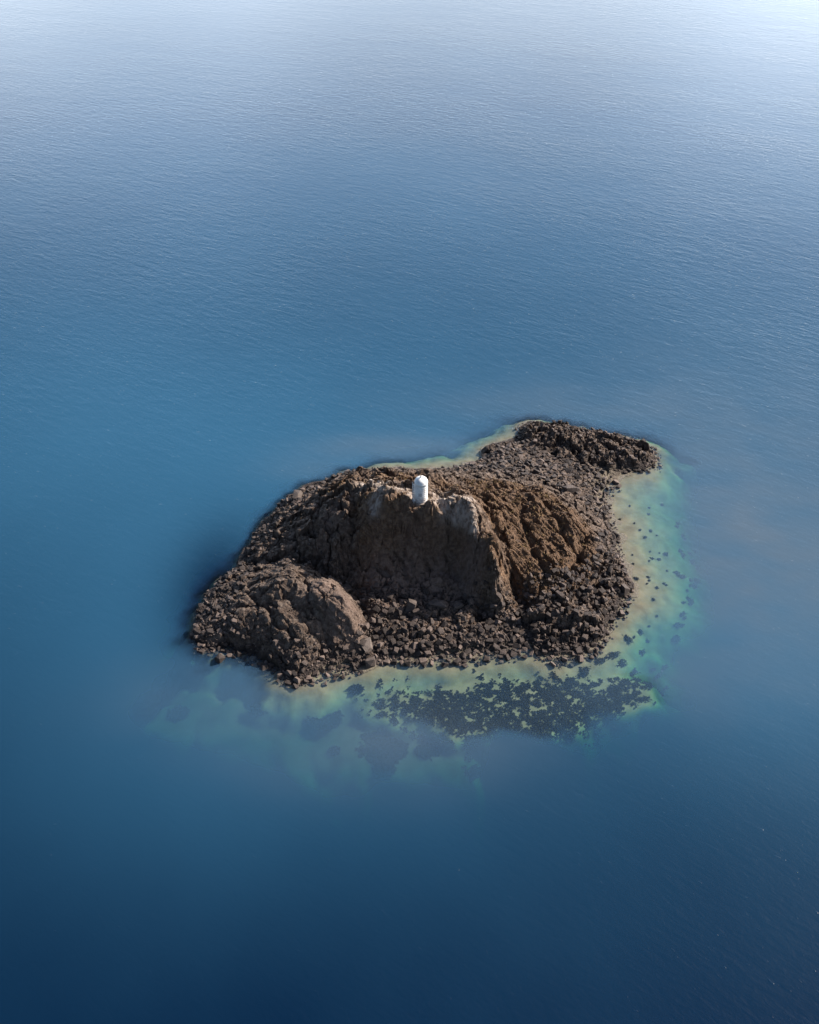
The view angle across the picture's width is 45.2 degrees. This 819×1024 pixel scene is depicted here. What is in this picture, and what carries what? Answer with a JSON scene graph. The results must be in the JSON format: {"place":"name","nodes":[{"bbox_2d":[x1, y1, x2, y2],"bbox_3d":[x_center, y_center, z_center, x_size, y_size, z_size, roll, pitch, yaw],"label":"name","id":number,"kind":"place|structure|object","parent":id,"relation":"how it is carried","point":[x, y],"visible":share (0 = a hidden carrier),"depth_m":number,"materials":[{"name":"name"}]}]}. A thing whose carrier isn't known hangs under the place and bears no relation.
{"place":"outdoors","nodes":[
{"label":"outdoors","id":0,"kind":"place"},
{"bbox_2d":[0,0,818,1023],"bbox_3d":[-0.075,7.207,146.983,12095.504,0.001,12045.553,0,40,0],"label":"sea","id":1,"kind":"structure","parent":0,"point":[256,256],"depth_m":170.33,"materials":[{"name":"liquid"}]},
{"bbox_2d":[188,420,638,684],"bbox_3d":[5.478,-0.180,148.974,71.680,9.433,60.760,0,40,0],"label":"island ground","id":2,"kind":"structure","parent":0,"point":[528,506],"depth_m":142.17,"materials":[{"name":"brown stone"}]},
{"bbox_2d":[206,628,212,634],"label":"boulder","id":3,"kind":"object","parent":2,"relation":"on","point":[209,630],"visible":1,"depth_m":134.09,"materials":[{"name":"stone"}]},
{"bbox_2d":[216,628,223,634],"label":"boulder","id":4,"kind":"object","parent":2,"relation":"on","point":[220,631],"visible":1,"depth_m":133.75,"materials":[{"name":"stone"}]},
{"bbox_2d":[285,670,291,676],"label":"boulder","id":5,"kind":"object","parent":2,"relation":"on","point":[288,673],"visible":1,"depth_m":129.22,"materials":[{"name":"stone"}]},
{"bbox_2d":[222,553,364,663],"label":"rock outcrop","id":6,"kind":"object","parent":2,"relation":"on","point":[291,597],"visible":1,"depth_m":132.55,"materials":[{"name":"brown stone"}]},
{"bbox_2d":[293,490,302,500],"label":"boulder","id":7,"kind":"object","parent":2,"relation":"on","point":[297,494],"visible":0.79,"depth_m":153.98,"materials":[{"name":"stone"}]},
{"bbox_2d":[341,583,351,592],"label":"boulder","id":8,"kind":"object","parent":2,"relation":"on","point":[348,589],"visible":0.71,"depth_m":138.52,"materials":[{"name":"stone"}]},
{"bbox_2d":[361,637,372,652],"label":"boulder","id":9,"kind":"object","parent":2,"relation":"on","point":[367,647],"visible":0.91,"depth_m":131.85,"materials":[{"name":"stone"}]},
{"bbox_2d":[359,639,366,645],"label":"boulder","id":10,"kind":"object","parent":9,"relation":"on","point":[362,642],"visible":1,"depth_m":131.86,"materials":[{"name":"stone"}]},
{"bbox_2d":[365,656,375,667],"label":"boulder","id":11,"kind":"object","parent":2,"relation":"on","point":[370,662],"visible":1,"depth_m":130.55,"materials":[{"name":"stone"}]},
{"bbox_2d":[369,617,375,623],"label":"boulder","id":12,"kind":"object","parent":2,"relation":"on","point":[372,620],"visible":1,"depth_m":134.69,"materials":[{"name":"stone"}]},
{"bbox_2d":[372,605,381,613],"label":"boulder","id":13,"kind":"object","parent":2,"relation":"on","point":[376,608],"visible":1,"depth_m":135.82,"materials":[{"name":"stone"}]},
{"bbox_2d":[380,626,389,635],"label":"boulder","id":14,"kind":"object","parent":2,"relation":"on","point":[385,631],"visible":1,"depth_m":133.84,"materials":[{"name":"stone"}]},
{"bbox_2d":[264,466,514,626],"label":"rock knoll","id":15,"kind":"structure","parent":2,"relation":"on","point":[408,544],"depth_m":139.06,"materials":[{"name":"brown stone"}]},
{"bbox_2d":[385,592,394,599],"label":"boulder","id":16,"kind":"object","parent":15,"relation":"on","point":[390,596],"visible":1,"depth_m":137.21,"materials":[{"name":"stone"}]},
{"bbox_2d":[406,599,416,611],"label":"boulder","id":17,"kind":"object","parent":15,"relation":"on","point":[411,604],"visible":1,"depth_m":135.48,"materials":[{"name":"stone"}]},
{"bbox_2d":[412,476,428,506],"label":"beacon tower","id":18,"kind":"structure","parent":15,"relation":"on","point":[420,493],"depth_m":135.74,"materials":[{"name":"paint"}]},
{"bbox_2d":[428,599,446,608],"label":"boulder","id":19,"kind":"object","parent":15,"relation":"on","point":[435,603],"visible":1,"depth_m":135.77,"materials":[{"name":"stone"}]},
{"bbox_2d":[452,600,463,610],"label":"boulder","id":20,"kind":"object","parent":15,"relation":"on","point":[457,604],"visible":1,"depth_m":136.37,"materials":[{"name":"stone"}]},
{"bbox_2d":[467,598,473,604],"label":"boulder","id":21,"kind":"object","parent":15,"relation":"on","point":[470,601],"visible":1,"depth_m":136.67,"materials":[{"name":"stone"}]},
{"bbox_2d":[482,611,486,618],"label":"boulder","id":22,"kind":"object","parent":15,"relation":"on","point":[484,615],"visible":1,"depth_m":136.51,"materials":[{"name":"stone"}]},
{"bbox_2d":[485,618,493,624],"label":"boulder","id":23,"kind":"object","parent":15,"relation":"on","point":[489,621],"visible":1,"depth_m":135.18,"materials":[{"name":"stone"}]},
{"bbox_2d":[495,592,501,598],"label":"boulder","id":24,"kind":"object","parent":15,"relation":"on","point":[498,595],"visible":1,"depth_m":135.57,"materials":[{"name":"stone"}]},
{"bbox_2d":[388,607,394,614],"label":"boulder","id":25,"kind":"object","parent":2,"relation":"on","point":[391,610],"visible":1,"depth_m":135.41,"materials":[{"name":"stone"}]},
{"bbox_2d":[390,638,395,644],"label":"boulder","id":26,"kind":"object","parent":2,"relation":"on","point":[393,641],"visible":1,"depth_m":132.83,"materials":[{"name":"stone"}]},
{"bbox_2d":[393,646,398,653],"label":"boulder","id":27,"kind":"object","parent":2,"relation":"on","point":[395,650],"visible":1,"depth_m":132.22,"materials":[{"name":"stone"}]},
{"bbox_2d":[396,641,403,646],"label":"boulder","id":28,"kind":"object","parent":2,"relation":"on","point":[399,643],"visible":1,"depth_m":132.47,"materials":[{"name":"stone"}]},
{"bbox_2d":[400,627,407,633],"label":"boulder","id":29,"kind":"object","parent":2,"relation":"on","point":[404,629],"visible":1,"depth_m":133.53,"materials":[{"name":"stone"}]},
{"bbox_2d":[403,645,408,652],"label":"boulder","id":30,"kind":"object","parent":2,"relation":"on","point":[405,648],"visible":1,"depth_m":132.16,"materials":[{"name":"stone"}]},
{"bbox_2d":[404,660,410,667],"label":"boulder","id":31,"kind":"object","parent":2,"relation":"on","point":[407,663],"visible":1,"depth_m":131.02,"materials":[{"name":"stone"}]},
{"bbox_2d":[408,647,415,654],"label":"boulder","id":32,"kind":"object","parent":2,"relation":"on","point":[411,650],"visible":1,"depth_m":132.24,"materials":[{"name":"stone"}]},
{"bbox_2d":[410,631,417,637],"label":"boulder","id":33,"kind":"object","parent":2,"relation":"on","point":[414,634],"visible":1,"depth_m":133.59,"materials":[{"name":"stone"}]},
{"bbox_2d":[411,642,417,649],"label":"boulder","id":34,"kind":"object","parent":2,"relation":"on","point":[414,645],"visible":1,"depth_m":132.52,"materials":[{"name":"stone"}]},
{"bbox_2d":[412,616,418,622],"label":"boulder","id":35,"kind":"object","parent":2,"relation":"on","point":[415,618],"visible":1,"depth_m":134.97,"materials":[{"name":"stone"}]},
{"bbox_2d":[412,608,419,613],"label":"boulder","id":36,"kind":"object","parent":2,"relation":"on","point":[415,610],"visible":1,"depth_m":135.30,"materials":[{"name":"stone"}]},
{"bbox_2d":[415,651,422,656],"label":"boulder","id":37,"kind":"object","parent":2,"relation":"on","point":[418,653],"visible":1,"depth_m":132.16,"materials":[{"name":"stone"}]},
{"bbox_2d":[419,657,427,663],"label":"boulder","id":38,"kind":"object","parent":2,"relation":"on","point":[423,659],"visible":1,"depth_m":131.59,"materials":[{"name":"stone"}]},
{"bbox_2d":[190,420,662,687],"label":"stone rubble","id":39,"kind":"object","parent":2,"relation":"on","point":[267,666],"visible":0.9,"depth_m":136.73,"materials":[{"name":"brown stone"}]},
{"bbox_2d":[424,650,431,656],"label":"boulder","id":40,"kind":"object","parent":2,"relation":"on","point":[428,653],"visible":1,"depth_m":132.03,"materials":[{"name":"stone"}]},
{"bbox_2d":[425,641,431,646],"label":"boulder","id":41,"kind":"object","parent":2,"relation":"on","point":[428,643],"visible":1,"depth_m":132.43,"materials":[{"name":"stone"}]},
{"bbox_2d":[426,626,432,632],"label":"boulder","id":42,"kind":"object","parent":2,"relation":"on","point":[429,629],"visible":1,"depth_m":133.72,"materials":[{"name":"stone"}]},
{"bbox_2d":[435,638,442,645],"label":"boulder","id":43,"kind":"object","parent":2,"relation":"on","point":[439,641],"visible":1,"depth_m":132.79,"materials":[{"name":"stone"}]},
{"bbox_2d":[435,627,443,634],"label":"boulder","id":44,"kind":"object","parent":2,"relation":"on","point":[439,630],"visible":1,"depth_m":133.83,"materials":[{"name":"stone"}]},
{"bbox_2d":[440,621,447,627],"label":"boulder","id":45,"kind":"object","parent":2,"relation":"on","point":[444,624],"visible":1,"depth_m":134.73,"materials":[{"name":"stone"}]},
{"bbox_2d":[460,652,465,659],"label":"boulder","id":46,"kind":"object","parent":2,"relation":"on","point":[463,656],"visible":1,"depth_m":132.11,"materials":[{"name":"stone"}]},
{"bbox_2d":[462,640,468,647],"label":"boulder","id":47,"kind":"object","parent":2,"relation":"on","point":[465,643],"visible":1,"depth_m":132.94,"materials":[{"name":"stone"}]},
{"bbox_2d":[464,648,471,654],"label":"boulder","id":48,"kind":"object","parent":2,"relation":"on","point":[467,651],"visible":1,"depth_m":132.82,"materials":[{"name":"stone"}]},
{"bbox_2d":[477,627,484,633],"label":"boulder","id":49,"kind":"object","parent":2,"relation":"on","point":[480,630],"visible":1,"depth_m":133.89,"materials":[{"name":"stone"}]},
{"bbox_2d":[491,643,499,650],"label":"boulder","id":50,"kind":"object","parent":2,"relation":"on","point":[494,646],"visible":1,"depth_m":133.00,"materials":[{"name":"stone"}]},
{"bbox_2d":[499,649,505,654],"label":"boulder","id":51,"kind":"object","parent":2,"relation":"on","point":[502,652],"visible":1,"depth_m":132.72,"materials":[{"name":"stone"}]},
{"bbox_2d":[504,654,510,660],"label":"boulder","id":52,"kind":"object","parent":2,"relation":"on","point":[507,657],"visible":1,"depth_m":132.06,"materials":[{"name":"stone"}]},
{"bbox_2d":[510,636,515,642],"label":"boulder","id":53,"kind":"object","parent":2,"relation":"on","point":[512,638],"visible":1,"depth_m":133.96,"materials":[{"name":"stone"}]},
{"bbox_2d":[512,627,518,633],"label":"boulder","id":54,"kind":"object","parent":2,"relation":"on","point":[515,630],"visible":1,"depth_m":134.73,"materials":[{"name":"stone"}]},
{"bbox_2d":[513,643,521,648],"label":"boulder","id":55,"kind":"object","parent":2,"relation":"on","point":[516,645],"visible":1,"depth_m":133.59,"materials":[{"name":"stone"}]},
{"bbox_2d":[516,617,520,623],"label":"boulder","id":56,"kind":"object","parent":2,"relation":"on","point":[518,620],"visible":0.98,"depth_m":135.97,"materials":[{"name":"stone"}]},
{"bbox_2d":[519,637,524,644],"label":"boulder","id":57,"kind":"object","parent":2,"relation":"on","point":[521,641],"visible":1,"depth_m":133.80,"materials":[{"name":"stone"}]},
{"bbox_2d":[521,580,527,587],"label":"boulder","id":58,"kind":"object","parent":2,"relation":"on","point":[524,583],"visible":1,"depth_m":138.79,"materials":[{"name":"stone"}]},
{"bbox_2d":[523,592,528,598],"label":"boulder","id":59,"kind":"object","parent":2,"relation":"on","point":[525,594],"visible":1,"depth_m":138.58,"materials":[{"name":"stone"}]},
{"bbox_2d":[524,642,530,650],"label":"boulder","id":60,"kind":"object","parent":2,"relation":"on","point":[526,644],"visible":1,"depth_m":133.51,"materials":[{"name":"stone"}]},
{"bbox_2d":[530,623,537,627],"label":"boulder","id":61,"kind":"object","parent":2,"relation":"on","point":[533,625],"visible":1,"depth_m":134.86,"materials":[{"name":"stone"}]},
{"bbox_2d":[538,595,543,601],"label":"boulder","id":62,"kind":"object","parent":2,"relation":"on","point":[541,598],"visible":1,"depth_m":136.44,"materials":[{"name":"stone"}]},
{"bbox_2d":[538,604,544,612],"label":"boulder","id":63,"kind":"object","parent":2,"relation":"on","point":[541,608],"visible":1,"depth_m":134.96,"materials":[{"name":"stone"}]},
{"bbox_2d":[541,647,547,654],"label":"boulder","id":64,"kind":"object","parent":2,"relation":"on","point":[544,651],"visible":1,"depth_m":132.51,"materials":[{"name":"stone"}]},
{"bbox_2d":[545,611,551,617],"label":"boulder","id":65,"kind":"object","parent":2,"relation":"on","point":[548,614],"visible":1,"depth_m":135.05,"materials":[{"name":"stone"}]},
{"bbox_2d":[549,635,555,642],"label":"boulder","id":66,"kind":"object","parent":2,"relation":"on","point":[552,638],"visible":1,"depth_m":132.92,"materials":[{"name":"stone"}]},
{"bbox_2d":[555,590,564,598],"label":"boulder","id":67,"kind":"object","parent":2,"relation":"on","point":[560,594],"visible":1,"depth_m":136.40,"materials":[{"name":"stone"}]},
{"bbox_2d":[559,582,566,588],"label":"boulder","id":68,"kind":"object","parent":2,"relation":"on","point":[561,585],"visible":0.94,"depth_m":138.18,"materials":[{"name":"stone"}]},
{"bbox_2d":[562,485,577,492],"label":"boulder","id":69,"kind":"object","parent":2,"relation":"on","point":[571,488],"visible":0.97,"depth_m":154.72,"materials":[{"name":"stone"}]},
{"bbox_2d":[575,646,582,654],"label":"boulder","id":70,"kind":"object","parent":2,"relation":"on","point":[579,651],"visible":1,"depth_m":132.47,"materials":[{"name":"stone"}]},
{"bbox_2d":[577,655,583,662],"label":"boulder","id":71,"kind":"object","parent":2,"relation":"on","point":[580,658],"visible":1,"depth_m":131.76,"materials":[{"name":"stone"}]},
{"bbox_2d":[515,421,657,473],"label":"rock reef","id":72,"kind":"object","parent":2,"relation":"on","point":[548,441],"visible":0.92,"depth_m":166.76},
{"bbox_2d":[590,642,597,647],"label":"boulder","id":73,"kind":"object","parent":2,"relation":"on","point":[593,644],"visible":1,"depth_m":133.67,"materials":[{"name":"stone"}]},
{"bbox_2d":[591,555,597,561],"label":"boulder","id":74,"kind":"object","parent":2,"relation":"on","point":[594,558],"visible":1,"depth_m":143.13,"materials":[{"name":"stone"}]},
{"bbox_2d":[593,600,599,608],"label":"boulder","id":75,"kind":"object","parent":2,"relation":"on","point":[596,604],"visible":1,"depth_m":137.84,"materials":[{"name":"stone"}]},
{"bbox_2d":[598,624,603,631],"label":"boulder","id":76,"kind":"object","parent":2,"relation":"on","point":[600,627],"visible":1,"depth_m":135.11,"materials":[{"name":"stone"}]},
{"bbox_2d":[598,532,604,537],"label":"boulder","id":77,"kind":"object","parent":2,"relation":"on","point":[601,534],"visible":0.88,"depth_m":147.70,"materials":[{"name":"stone"}]},
{"bbox_2d":[598,588,605,594],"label":"boulder","id":78,"kind":"object","parent":2,"relation":"on","point":[601,591],"visible":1,"depth_m":138.70,"materials":[{"name":"stone"}]},
{"bbox_2d":[607,566,612,574],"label":"boulder","id":79,"kind":"object","parent":2,"relation":"on","point":[610,570],"visible":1,"depth_m":142.51,"materials":[{"name":"stone"}]},
{"bbox_2d":[611,605,617,610],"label":"boulder","id":80,"kind":"object","parent":2,"relation":"on","point":[614,607],"visible":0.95,"depth_m":138.70,"materials":[{"name":"stone"}]},
{"bbox_2d":[618,610,624,616],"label":"boulder","id":81,"kind":"object","parent":2,"relation":"on","point":[621,613],"visible":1,"depth_m":138.10,"materials":[{"name":"stone"}]},
{"bbox_2d":[620,584,629,596],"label":"boulder","id":82,"kind":"object","parent":2,"relation":"on","point":[625,589],"visible":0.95,"depth_m":140.37,"materials":[{"name":"stone"}]},
{"bbox_2d":[170,414,696,744],"bbox_3d":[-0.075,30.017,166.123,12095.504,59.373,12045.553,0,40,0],"label":"seabed","id":83,"kind":"structure","parent":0,"point":[639,494],"depth_m":134.87,"materials":[{"name":"beige sand"}]},
{"bbox_2d":[214,653,224,666],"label":"boulder","id":84,"kind":"object","parent":83,"relation":"on","point":[219,659],"visible":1,"depth_m":131.60,"materials":[{"name":"stone"}]},
{"bbox_2d":[346,683,364,694],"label":"seaweed patch","id":85,"kind":"object","parent":83,"relation":"on","point":[356,688],"visible":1,"depth_m":128.85,"materials":[{"name":"plant"}]},
{"bbox_2d":[390,659,396,665],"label":"boulder","id":86,"kind":"object","parent":83,"relation":"on","point":[393,662],"visible":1,"depth_m":131.33,"materials":[{"name":"stone"}]},
{"bbox_2d":[441,662,448,667],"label":"boulder","id":87,"kind":"object","parent":83,"relation":"on","point":[444,664],"visible":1,"depth_m":131.07,"materials":[{"name":"stone"}]},
{"bbox_2d":[452,657,460,665],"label":"boulder","id":88,"kind":"object","parent":83,"relation":"on","point":[456,661],"visible":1,"depth_m":131.25,"materials":[{"name":"stone"}]},
{"bbox_2d":[356,667,655,744],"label":"seaweed bed","id":89,"kind":"object","parent":83,"relation":"on","point":[462,722],"visible":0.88,"depth_m":126.58,"materials":[{"name":"plant"}]},
{"bbox_2d":[508,649,517,658],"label":"boulder","id":90,"kind":"object","parent":83,"relation":"on","point":[512,653],"visible":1,"depth_m":132.46,"materials":[{"name":"stone"}]},
{"bbox_2d":[549,661,555,667],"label":"boulder","id":91,"kind":"object","parent":83,"relation":"on","point":[552,664],"visible":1,"depth_m":131.26,"materials":[{"name":"stone"}]},
{"bbox_2d":[553,656,567,668],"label":"seaweed patch","id":92,"kind":"object","parent":83,"relation":"on","point":[560,662],"visible":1,"depth_m":131.76,"materials":[{"name":"green plant"}]},
{"bbox_2d":[564,676,575,684],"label":"seaweed patch","id":93,"kind":"object","parent":83,"relation":"on","point":[572,679],"visible":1,"depth_m":129.93,"materials":[{"name":"plant"}]},
{"bbox_2d":[579,666,590,678],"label":"seaweed patch","id":94,"kind":"object","parent":83,"relation":"on","point":[585,671],"visible":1,"depth_m":130.94,"materials":[{"name":"plant"}]},
{"bbox_2d":[589,681,602,687],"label":"seaweed patch","id":95,"kind":"object","parent":83,"relation":"on","point":[594,684],"visible":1,"depth_m":129.59,"materials":[{"name":"plant"}]},
{"bbox_2d":[594,657,607,664],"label":"seaweed patch","id":96,"kind":"object","parent":83,"relation":"on","point":[598,660],"visible":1,"depth_m":132.23,"materials":[{"name":"plant"}]},
{"bbox_2d":[607,651,621,659],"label":"seaweed patch","id":97,"kind":"object","parent":83,"relation":"on","point":[611,653],"visible":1,"depth_m":133.19,"materials":[{"name":"green plant"}]},
{"bbox_2d":[607,685,624,694],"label":"seaweed patch","id":98,"kind":"object","parent":83,"relation":"on","point":[610,687],"visible":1,"depth_m":128.72,"materials":[{"name":"plant"}]},
{"bbox_2d":[616,659,627,667],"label":"seaweed patch","id":99,"kind":"object","parent":83,"relation":"on","point":[621,663],"visible":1,"depth_m":132.42,"materials":[{"name":"plant"}]},
{"bbox_2d":[624,634,633,642],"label":"seaweed patch","id":100,"kind":"object","parent":83,"relation":"on","point":[629,639],"visible":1,"depth_m":135.31,"materials":[{"name":"plant"}]},
{"bbox_2d":[629,667,641,675],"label":"seaweed patch","id":101,"kind":"object","parent":83,"relation":"on","point":[632,672],"visible":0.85,"depth_m":132.14,"materials":[{"name":"plant"}]},
{"bbox_2d":[639,649,644,656],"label":"seaweed patch","id":102,"kind":"object","parent":83,"relation":"on","point":[641,652],"visible":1,"depth_m":134.76,"materials":[{"name":"plant"}]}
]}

